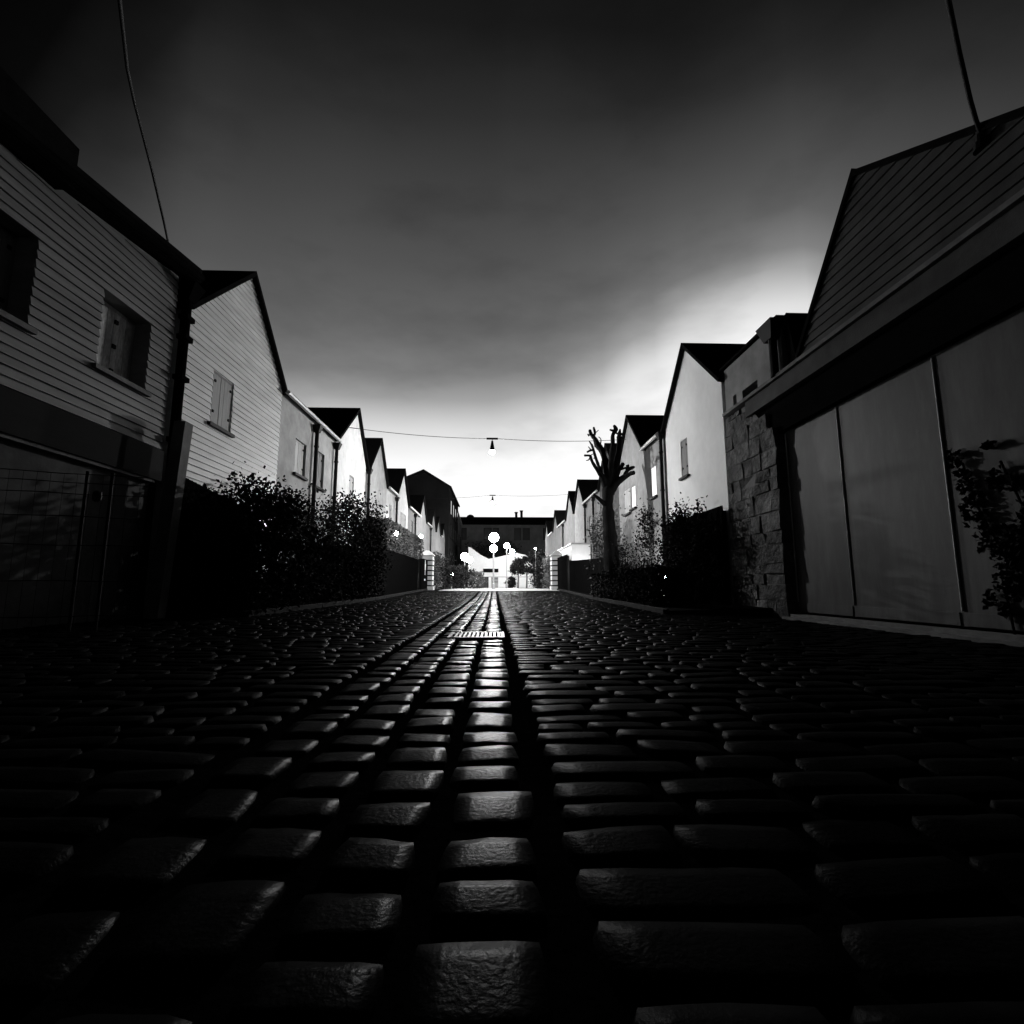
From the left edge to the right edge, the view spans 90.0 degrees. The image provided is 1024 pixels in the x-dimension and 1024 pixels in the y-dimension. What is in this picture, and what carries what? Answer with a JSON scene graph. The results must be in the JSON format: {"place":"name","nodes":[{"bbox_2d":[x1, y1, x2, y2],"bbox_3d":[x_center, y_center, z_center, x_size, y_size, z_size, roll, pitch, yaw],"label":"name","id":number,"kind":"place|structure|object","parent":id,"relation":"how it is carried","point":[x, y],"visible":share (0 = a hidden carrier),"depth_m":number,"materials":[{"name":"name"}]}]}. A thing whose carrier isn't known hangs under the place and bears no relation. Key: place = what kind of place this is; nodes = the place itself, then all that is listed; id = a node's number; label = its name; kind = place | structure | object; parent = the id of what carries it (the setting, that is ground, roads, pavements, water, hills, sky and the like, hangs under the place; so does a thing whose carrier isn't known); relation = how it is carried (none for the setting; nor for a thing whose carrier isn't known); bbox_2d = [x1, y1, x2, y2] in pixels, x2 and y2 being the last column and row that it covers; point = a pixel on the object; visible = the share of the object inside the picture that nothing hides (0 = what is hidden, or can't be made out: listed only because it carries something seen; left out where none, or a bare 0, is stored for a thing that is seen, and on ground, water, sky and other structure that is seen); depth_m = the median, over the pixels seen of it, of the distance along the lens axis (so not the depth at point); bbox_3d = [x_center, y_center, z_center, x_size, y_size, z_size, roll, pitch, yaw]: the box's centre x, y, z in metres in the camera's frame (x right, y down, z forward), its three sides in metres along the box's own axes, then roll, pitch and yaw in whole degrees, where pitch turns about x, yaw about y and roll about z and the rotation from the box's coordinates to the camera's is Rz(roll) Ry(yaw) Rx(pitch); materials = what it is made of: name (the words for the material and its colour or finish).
{"place":"outdoors","nodes":[
{"label":"outdoors","id":0,"kind":"place"},
{"bbox_2d":[438,587,558,590],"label":"square pavement","id":1,"kind":"structure","parent":0,"point":[502,589],"depth_m":39.68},
{"bbox_2d":[421,550,434,589],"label":"gate pillar","id":2,"kind":"structure","parent":1,"relation":"on","point":[429,556],"depth_m":34.30,"materials":[{"name":"white paint"}]},
{"bbox_2d":[418,558,427,589],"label":"gate","id":3,"kind":"structure","parent":2,"relation":"attached to","point":[422,573],"depth_m":31.80,"materials":[{"name":"metal"}]},
{"bbox_2d":[432,551,444,588],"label":"bush","id":4,"kind":"object","parent":1,"relation":"on","point":[437,560],"visible":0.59,"depth_m":38.45,"materials":[{"name":"grey plant"}]},
{"bbox_2d":[434,553,457,588],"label":"bush","id":5,"kind":"object","parent":1,"relation":"on","point":[446,577],"visible":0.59,"depth_m":42.49,"materials":[{"name":"black plant"}]},
{"bbox_2d":[445,565,466,588],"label":"bush","id":6,"kind":"object","parent":1,"relation":"on","point":[456,570],"visible":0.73,"depth_m":45.76,"materials":[{"name":"black plant"}]},
{"bbox_2d":[461,553,467,587],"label":"globe lamp","id":7,"kind":"object","parent":1,"relation":"on","point":[464,556],"visible":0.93,"depth_m":53.45,"materials":[{"name":"glass"}]},
{"bbox_2d":[454,563,477,588],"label":"bush","id":8,"kind":"object","parent":1,"relation":"on","point":[464,569],"visible":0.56,"depth_m":49.33,"materials":[{"name":"black plant"}]},
{"bbox_2d":[466,570,488,588],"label":"bush","id":9,"kind":"object","parent":1,"relation":"on","point":[474,579],"visible":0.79,"depth_m":51.16,"materials":[{"name":"grey plant"}]},
{"bbox_2d":[465,536,499,558],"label":"bush","id":10,"kind":"object","parent":1,"relation":"on","point":[486,550],"visible":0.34,"depth_m":77.52,"materials":[{"name":"plant"}]},
{"bbox_2d":[489,533,498,588],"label":"globe lamp","id":11,"kind":"object","parent":1,"relation":"on","point":[493,537],"visible":0.99,"depth_m":43.29,"materials":[{"name":"glass"}]},
{"bbox_2d":[468,547,532,587],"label":"white pavilion","id":12,"kind":"structure","parent":1,"relation":"on","point":[479,563],"depth_m":69.85,"materials":[{"name":"paint"}]},
{"bbox_2d":[478,577,488,587],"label":"window","id":13,"kind":"structure","parent":12,"relation":"in","point":[486,579],"depth_m":69.46,"materials":[{"name":"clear glass"}]},
{"bbox_2d":[491,577,497,587],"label":"door","id":14,"kind":"structure","parent":12,"relation":"in","point":[495,578],"depth_m":69.51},
{"bbox_2d":[504,543,509,588],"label":"globe lamp","id":15,"kind":"object","parent":1,"relation":"on","point":[506,545],"visible":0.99,"depth_m":51.77,"materials":[{"name":"metal"}]},
{"bbox_2d":[496,539,521,556],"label":"bush","id":16,"kind":"object","parent":1,"relation":"on","point":[502,551],"visible":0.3,"depth_m":78.17,"materials":[{"name":"plant"}]},
{"bbox_2d":[504,576,516,587],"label":"bush","id":17,"kind":"object","parent":1,"relation":"on","point":[511,582],"visible":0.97,"depth_m":57.34,"materials":[{"name":"black plant"}]},
{"bbox_2d":[508,557,525,587],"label":"tree","id":18,"kind":"object","parent":1,"relation":"on","point":[513,569],"visible":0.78,"depth_m":55.42,"materials":[{"name":"black plant"}]},
{"bbox_2d":[516,554,536,587],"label":"tree","id":19,"kind":"object","parent":1,"relation":"on","point":[527,568],"visible":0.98,"depth_m":54.96,"materials":[{"name":"black plant"}]},
{"bbox_2d":[528,562,550,588],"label":"bush","id":20,"kind":"object","parent":1,"relation":"on","point":[537,582],"visible":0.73,"depth_m":49.34,"materials":[{"name":"black plant"}]},
{"bbox_2d":[539,552,551,588],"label":"bush","id":21,"kind":"object","parent":1,"relation":"on","point":[547,566],"visible":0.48,"depth_m":45.78,"materials":[{"name":"grey plant"}]},
{"bbox_2d":[0,590,1023,1023],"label":"cobbled road","id":22,"kind":"structure","parent":0,"point":[954,970],"depth_m":1.73,"materials":[{"name":"stone"}]},
{"bbox_2d":[0,468,152,632],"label":"wire fence","id":23,"kind":"object","parent":22,"relation":"on","point":[97,495],"visible":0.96,"depth_m":6.24,"materials":[{"name":"metal"}]},
{"bbox_2d":[0,587,1023,1023],"bbox_3d":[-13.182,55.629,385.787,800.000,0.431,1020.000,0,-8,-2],"label":"ground","id":24,"kind":"structure","parent":0,"point":[582,989],"depth_m":1.11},
{"bbox_2d":[0,66,205,628],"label":"clapboard house","id":25,"kind":"structure","parent":24,"relation":"on","point":[92,272],"depth_m":7.25,"materials":[{"name":"wood"}]},
{"bbox_2d":[0,224,37,334],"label":"window","id":26,"kind":"structure","parent":25,"relation":"in","point":[8,240],"depth_m":6.52,"materials":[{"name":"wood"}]},
{"bbox_2d":[91,301,151,396],"bbox_3d":[-6.383,-2.705,8.274,0.410,1.305,1.240,0,-8,-2],"label":"window","id":27,"kind":"structure","parent":25,"relation":"in","point":[115,346],"depth_m":8.41,"materials":[{"name":"wood"}]},
{"bbox_2d":[117,0,168,241],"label":"overhead cable","id":28,"kind":"object","parent":25,"relation":"attached to","point":[121,17],"visible":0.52,"depth_m":6.83,"materials":[{"name":"metal"}]},
{"bbox_2d":[143,421,192,618],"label":"concrete pier","id":29,"kind":"structure","parent":24,"relation":"on","point":[157,594],"depth_m":8.76,"materials":[{"name":"concrete"}]},
{"bbox_2d":[143,270,287,610],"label":"gabled house","id":30,"kind":"structure","parent":24,"relation":"on","point":[235,389],"depth_m":11.56,"materials":[{"name":"wood"}]},
{"bbox_2d":[207,370,234,437],"bbox_3d":[-6.353,-2.360,11.213,0.150,1.235,1.010,0,-8,-2],"label":"window","id":31,"kind":"structure","parent":30,"relation":"in","point":[220,412],"depth_m":11.22,"materials":[{"name":"wood"}]},
{"bbox_2d":[165,597,367,617],"bbox_3d":[-6.098,4.209,25.646,1.529,0.691,33.650,0,-8,-2],"label":"planting bed","id":32,"kind":"object","parent":24,"relation":"on","point":[181,613],"visible":0.02,"depth_m":9.01,"materials":[{"name":"soil"}]},
{"bbox_2d":[166,478,257,609],"bbox_3d":[-6.245,0.854,10.819,0.150,2.670,3.372,0,-8,-2],"label":"board fence","id":33,"kind":"object","parent":32,"relation":"on","point":[177,597],"visible":0.1,"depth_m":9.61,"materials":[{"name":"wood"}]},
{"bbox_2d":[180,461,311,614],"bbox_3d":[-5.358,0.526,10.155,2.605,3.058,2.740,3,-9,-20],"label":"shrub","id":34,"kind":"object","parent":32,"relation":"on","point":[240,512],"visible":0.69,"depth_m":9.94,"materials":[{"name":"black plant"}]},
{"bbox_2d":[184,525,386,612],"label":"undergrowth","id":35,"kind":"object","parent":32,"relation":"on","point":[224,569],"visible":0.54,"depth_m":9.34,"materials":[{"name":"plant"}]},
{"bbox_2d":[230,474,351,606],"bbox_3d":[-5.323,0.716,12.193,2.784,3.279,3.157,-2,-8,15],"label":"shrub","id":36,"kind":"object","parent":32,"relation":"on","point":[297,506],"visible":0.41,"depth_m":12.07,"materials":[{"name":"black plant"}]},
{"bbox_2d":[283,489,379,602],"bbox_3d":[-5.340,0.921,14.554,2.966,3.534,3.692,0,-8,-2],"label":"shrub","id":37,"kind":"object","parent":32,"relation":"on","point":[344,546],"visible":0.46,"depth_m":14.63,"materials":[{"name":"black plant"}]},
{"bbox_2d":[315,488,394,600],"bbox_3d":[-5.342,1.106,17.155,2.725,3.908,3.816,0,-8,-2],"label":"shrub","id":38,"kind":"object","parent":32,"relation":"on","point":[370,555],"visible":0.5,"depth_m":17.23,"materials":[{"name":"black plant"}]},
{"bbox_2d":[341,490,393,597],"bbox_3d":[-5.602,1.275,19.697,2.109,4.243,2.934,0,-8,-2],"label":"shrub","id":39,"kind":"object","parent":32,"relation":"on","point":[375,520],"visible":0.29,"depth_m":19.47,"materials":[{"name":"black plant"}]},
{"bbox_2d":[361,517,423,565],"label":"hedge","id":40,"kind":"object","parent":32,"relation":"on","point":[403,544],"visible":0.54,"depth_m":26.76,"materials":[{"name":"grey plant"}]},
{"bbox_2d":[374,547,418,596],"bbox_3d":[-5.541,3.219,25.475,0.160,2.231,10.694,0,-8,-2],"label":"board fence","id":41,"kind":"object","parent":32,"relation":"on","point":[401,575],"visible":0.59,"depth_m":24.75,"materials":[{"name":"wood"}]},
{"bbox_2d":[0,591,552,1023],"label":"gutter channel","id":42,"kind":"object","parent":24,"relation":"on","point":[196,935],"visible":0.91,"depth_m":1.02,"materials":[{"name":"stone"}]},
{"bbox_2d":[447,632,504,638],"bbox_3d":[-0.424,1.498,6.179,0.660,0.042,0.680,0,-8,-2],"label":"drain grate","id":43,"kind":"object","parent":42,"relation":"on","point":[450,635],"visible":0.77,"depth_m":6.06,"materials":[{"name":"metal"}]},
{"bbox_2d":[274,390,372,599],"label":"gabled house","id":44,"kind":"structure","parent":24,"relation":"on","point":[320,448],"depth_m":17.91,"materials":[{"name":"paint"}]},
{"bbox_2d":[292,440,307,480],"bbox_3d":[-6.544,-1.613,15.774,0.220,1.145,1.060,0,-8,-2],"label":"window","id":45,"kind":"structure","parent":44,"relation":"in","point":[299,447],"depth_m":15.83,"materials":[{"name":"metal"}]},
{"bbox_2d":[316,452,325,492],"bbox_3d":[-6.602,-1.405,17.476,0.220,1.315,1.090,0,-8,-2],"label":"window","id":46,"kind":"structure","parent":44,"relation":"in","point":[319,467],"depth_m":17.71,"materials":[{"name":"metal"}]},
{"bbox_2d":[348,475,352,504],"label":"window","id":47,"kind":"structure","parent":44,"relation":"in","point":[350,478],"depth_m":21.40,"materials":[{"name":"metal"}]},
{"bbox_2d":[349,427,486,438],"bbox_3d":[-3.906,-3.313,21.818,5.818,0.131,0.024,2,-8,-17],"label":"lamp wire","id":48,"kind":"object","parent":44,"relation":"attached to","point":[421,435],"visible":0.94,"depth_m":21.81,"materials":[{"name":"metal"}]},
{"bbox_2d":[487,438,497,453],"bbox_3d":[-0.874,-2.910,22.622,0.496,0.750,0.250,-3,-9,18],"label":"hanging lamp","id":49,"kind":"object","parent":48,"relation":"hanging from","point":[492,450],"visible":1,"depth_m":22.56,"materials":[{"name":"metal"}]},
{"bbox_2d":[242,588,438,616],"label":"kerb","id":50,"kind":"structure","parent":24,"relation":"on","point":[284,609],"depth_m":12.59,"materials":[{"name":"stone"}]},
{"bbox_2d":[363,438,388,584],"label":"gabled house","id":51,"kind":"structure","parent":24,"relation":"on","point":[379,481],"depth_m":26.35,"materials":[{"name":"paint"}]},
{"bbox_2d":[386,468,409,549],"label":"gabled house","id":52,"kind":"structure","parent":24,"relation":"on","point":[397,499],"depth_m":32.55,"materials":[{"name":"paint"}]},
{"bbox_2d":[400,512,405,527],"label":"window","id":53,"kind":"structure","parent":52,"relation":"in","point":[402,517],"depth_m":33.48,"materials":[{"name":"glass"}]},
{"bbox_2d":[407,495,427,564],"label":"gabled house","id":54,"kind":"structure","parent":24,"relation":"on","point":[417,518],"depth_m":41.39,"materials":[{"name":"paint"}]},
{"bbox_2d":[425,509,436,580],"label":"gabled house","id":55,"kind":"structure","parent":24,"relation":"on","point":[431,527],"depth_m":48.65,"materials":[{"name":"paint"}]},
{"bbox_2d":[407,469,459,587],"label":"gable block","id":56,"kind":"structure","parent":24,"relation":"on","point":[425,483],"depth_m":62.97,"materials":[{"name":"stone"}]},
{"bbox_2d":[434,516,440,587],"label":"gabled house","id":57,"kind":"structure","parent":24,"relation":"on","point":[437,539],"depth_m":53.87,"materials":[{"name":"paint"}]},
{"bbox_2d":[439,524,445,585],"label":"gabled house","id":58,"kind":"structure","parent":24,"relation":"on","point":[442,541],"depth_m":59.09,"materials":[{"name":"paint"}]},
{"bbox_2d":[457,511,461,586],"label":"side building","id":59,"kind":"structure","parent":24,"relation":"on","point":[459,539],"depth_m":85.97,"materials":[{"name":"metal"}]},
{"bbox_2d":[460,510,552,586],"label":"long building","id":60,"kind":"structure","parent":24,"relation":"on","point":[527,534],"depth_m":92.45,"materials":[{"name":"black stone"}]},
{"bbox_2d":[462,528,466,539],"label":"window","id":61,"kind":"structure","parent":60,"relation":"in","point":[464,530],"depth_m":92.31,"materials":[{"name":"black glass"}]},
{"bbox_2d":[484,528,491,539],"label":"window","id":62,"kind":"structure","parent":60,"relation":"in","point":[487,531],"depth_m":92.46,"materials":[{"name":"black glass"}]},
{"bbox_2d":[514,528,520,539],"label":"window","id":63,"kind":"structure","parent":60,"relation":"in","point":[517,531],"depth_m":92.62,"materials":[{"name":"black glass"}]},
{"bbox_2d":[523,528,529,539],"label":"window","id":64,"kind":"structure","parent":60,"relation":"in","point":[526,531],"depth_m":92.69,"materials":[{"name":"black glass"}]},
{"bbox_2d":[527,546,545,585],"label":"bush","id":65,"kind":"object","parent":24,"relation":"on","point":[539,558],"visible":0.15,"depth_m":65.25,"materials":[{"name":"black plant"}]},
{"bbox_2d":[544,521,553,584],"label":"gabled house","id":66,"kind":"structure","parent":24,"relation":"on","point":[549,543],"depth_m":57.24,"materials":[{"name":"paint"}]},
{"bbox_2d":[550,551,561,589],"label":"gate pillar","id":67,"kind":"structure","parent":24,"relation":"on","point":[555,555],"depth_m":36.05,"materials":[{"name":"white paint"}]},
{"bbox_2d":[552,510,566,551],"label":"gabled house","id":68,"kind":"structure","parent":24,"relation":"on","point":[559,529],"depth_m":48.90,"materials":[{"name":"paint"}]},
{"bbox_2d":[565,491,574,544],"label":"gabled house","id":69,"kind":"structure","parent":24,"relation":"on","point":[570,519],"depth_m":40.62,"materials":[{"name":"paint"}]},
{"bbox_2d":[557,543,590,560],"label":"outbuilding","id":70,"kind":"structure","parent":24,"relation":"on","point":[577,551],"depth_m":31.56,"materials":[{"name":"white paint"}]},
{"bbox_2d":[572,479,599,558],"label":"gabled house","id":71,"kind":"structure","parent":24,"relation":"on","point":[586,506],"depth_m":35.05,"materials":[{"name":"paint"}]},
{"bbox_2d":[549,588,668,613],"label":"kerb","id":72,"kind":"structure","parent":24,"relation":"on","point":[650,608],"depth_m":14.37,"materials":[{"name":"stone"}]},
{"bbox_2d":[597,443,620,560],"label":"gabled house","id":73,"kind":"structure","parent":24,"relation":"on","point":[599,486],"depth_m":26.82,"materials":[{"name":"paint"}]},
{"bbox_2d":[626,559,654,597],"bbox_3d":[4.483,2.512,18.594,0.070,1.486,5.000,0,-8,-2],"label":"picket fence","id":74,"kind":"object","parent":24,"relation":"on","point":[643,566],"visible":0.11,"depth_m":17.25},
{"bbox_2d":[619,415,668,565],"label":"gabled house","id":75,"kind":"structure","parent":24,"relation":"on","point":[640,448],"depth_m":21.52,"materials":[{"name":"paint"}]},
{"bbox_2d":[506,439,625,441],"bbox_3d":[2.305,-3.276,23.086,5.912,0.246,0.024,1,-8,-8],"label":"lamp wire","id":76,"kind":"object","parent":75,"relation":"attached to","point":[569,441],"visible":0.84,"depth_m":22.89,"materials":[{"name":"metal"}]},
{"bbox_2d":[623,487,630,516],"bbox_3d":[5.214,-0.463,23.188,0.150,1.225,1.160,0,-8,-2],"label":"window","id":77,"kind":"structure","parent":75,"relation":"in","point":[626,492],"depth_m":23.20,"materials":[{"name":"glass"}]},
{"bbox_2d":[629,484,635,510],"bbox_3d":[5.252,-0.625,22.227,0.160,1.075,0.910,0,-8,-2],"label":"window","id":78,"kind":"structure","parent":75,"relation":"in","point":[633,496],"depth_m":22.32,"materials":[{"name":"glass"}]},
{"bbox_2d":[648,464,657,500],"bbox_3d":[5.349,-1.131,19.397,0.160,1.275,0.860,0,-8,-2],"label":"window","id":79,"kind":"structure","parent":75,"relation":"in","point":[653,469],"depth_m":19.47,"materials":[{"name":"white paint"}]},
{"bbox_2d":[568,590,772,616],"bbox_3d":[3.935,4.412,26.794,2.260,0.724,32.000,0,-8,-2],"label":"planting bed","id":80,"kind":"object","parent":24,"relation":"on","point":[714,609],"visible":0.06,"depth_m":11.00,"materials":[{"name":"soil"}]},
{"bbox_2d":[557,555,569,589],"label":"gate","id":81,"kind":"structure","parent":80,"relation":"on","point":[563,572],"depth_m":32.82,"materials":[{"name":"metal"}]},
{"bbox_2d":[569,558,603,594],"bbox_3d":[3.724,3.289,25.681,0.166,2.151,10.494,0,-8,-2],"label":"board fence","id":82,"kind":"object","parent":80,"relation":"on","point":[580,581],"visible":0.48,"depth_m":26.04,"materials":[{"name":"wood"}]},
{"bbox_2d":[583,501,630,595],"bbox_3d":[4.187,1.465,22.569,1.772,4.671,5.120,0,-8,-2],"label":"shrub","id":83,"kind":"object","parent":80,"relation":"on","point":[599,543],"visible":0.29,"depth_m":22.46,"materials":[{"name":"black plant"}]},
{"bbox_2d":[584,425,634,597],"bbox_3d":[3.934,-0.010,20.361,2.038,7.118,1.235,-1,-8,8],"label":"pollarded tree","id":84,"kind":"object","parent":80,"relation":"on","point":[611,479],"visible":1,"depth_m":20.31,"materials":[{"name":"black plant"}]},
{"bbox_2d":[608,536,638,570],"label":"shrub","id":85,"kind":"object","parent":80,"relation":"on","point":[620,553],"visible":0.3,"depth_m":19.75,"materials":[{"name":"grey plant"}]},
{"bbox_2d":[614,541,650,591],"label":"shrub","id":86,"kind":"object","parent":80,"relation":"on","point":[628,565],"visible":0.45,"depth_m":18.23,"materials":[{"name":"black plant"}]},
{"bbox_2d":[591,563,695,606],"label":"undergrowth","id":87,"kind":"object","parent":80,"relation":"on","point":[659,593],"visible":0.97,"depth_m":13.28,"materials":[{"name":"plant"}]},
{"bbox_2d":[631,498,667,595],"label":"shrub","id":88,"kind":"object","parent":80,"relation":"on","point":[643,520],"visible":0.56,"depth_m":17.08,"materials":[{"name":"black plant"}]},
{"bbox_2d":[653,504,683,600],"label":"shrub","id":89,"kind":"object","parent":80,"relation":"on","point":[669,548],"visible":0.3,"depth_m":15.75,"materials":[{"name":"black plant"}]},
{"bbox_2d":[663,492,702,601],"bbox_3d":[4.926,1.093,14.747,1.101,3.311,1.361,0,-8,-2],"label":"shrub","id":90,"kind":"object","parent":80,"relation":"on","point":[680,525],"visible":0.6,"depth_m":14.66,"materials":[{"name":"black plant"}]},
{"bbox_2d":[662,506,731,604],"bbox_3d":[5.360,1.490,15.277,0.150,2.670,4.728,0,-8,-2],"label":"board fence","id":91,"kind":"object","parent":80,"relation":"on","point":[721,570],"visible":0.2,"depth_m":13.17,"materials":[{"name":"wood"}]},
{"bbox_2d":[683,495,724,604],"bbox_3d":[5.005,1.117,13.494,1.047,2.960,1.410,0,-8,-2],"label":"shrub","id":92,"kind":"object","parent":80,"relation":"on","point":[705,593],"visible":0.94,"depth_m":13.32,"materials":[{"name":"black plant"}]},
{"bbox_2d":[655,343,744,603],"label":"gabled house","id":93,"kind":"structure","parent":24,"relation":"on","point":[693,428],"depth_m":15.36,"materials":[{"name":"white paint"}]},
{"bbox_2d":[678,438,689,480],"bbox_3d":[5.463,-1.683,16.235,0.170,1.275,0.740,0,-8,-2],"label":"window","id":94,"kind":"structure","parent":93,"relation":"in","point":[684,451],"depth_m":16.28,"materials":[{"name":"wood"}]},
{"bbox_2d":[725,406,807,617],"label":"stone pier","id":95,"kind":"structure","parent":24,"relation":"on","point":[762,549],"depth_m":11.56,"materials":[{"name":"stone"}]},
{"bbox_2d":[719,106,1023,646],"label":"garage building","id":96,"kind":"structure","parent":24,"relation":"on","point":[880,378],"depth_m":7.58,"materials":[{"name":"wood"}]},
{"bbox_2d":[785,406,854,616],"bbox_3d":[5.890,0.050,9.879,0.086,3.775,1.636,0,-8,-2],"label":"door leaf","id":97,"kind":"structure","parent":96,"relation":"in","point":[819,532],"depth_m":9.79,"materials":[{"name":"metal"}]},
{"bbox_2d":[835,356,963,625],"bbox_3d":[5.952,-0.211,8.049,0.086,3.775,2.056,0,-8,-2],"label":"door leaf","id":98,"kind":"structure","parent":96,"relation":"in","point":[900,540],"depth_m":7.86,"materials":[{"name":"metal"}]},
{"bbox_2d":[945,0,990,155],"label":"overhead cable","id":99,"kind":"object","parent":96,"relation":"attached to","point":[982,142],"visible":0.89,"depth_m":5.97,"materials":[{"name":"metal"}]},
{"bbox_2d":[931,307,1023,631],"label":"door leaf","id":100,"kind":"structure","parent":96,"relation":"in","point":[978,380],"depth_m":6.50,"materials":[{"name":"metal"}]},
{"bbox_2d":[944,440,1023,634],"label":"climbing ivy","id":101,"kind":"object","parent":96,"relation":"on","point":[1008,576],"visible":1,"depth_m":6.26,"materials":[{"name":"black plant"}]},
{"bbox_2d":[0,0,1023,516],"label":"sky","id":102,"kind":"structure","parent":0,"point":[464,220],"materials":[{"name":"grey"}]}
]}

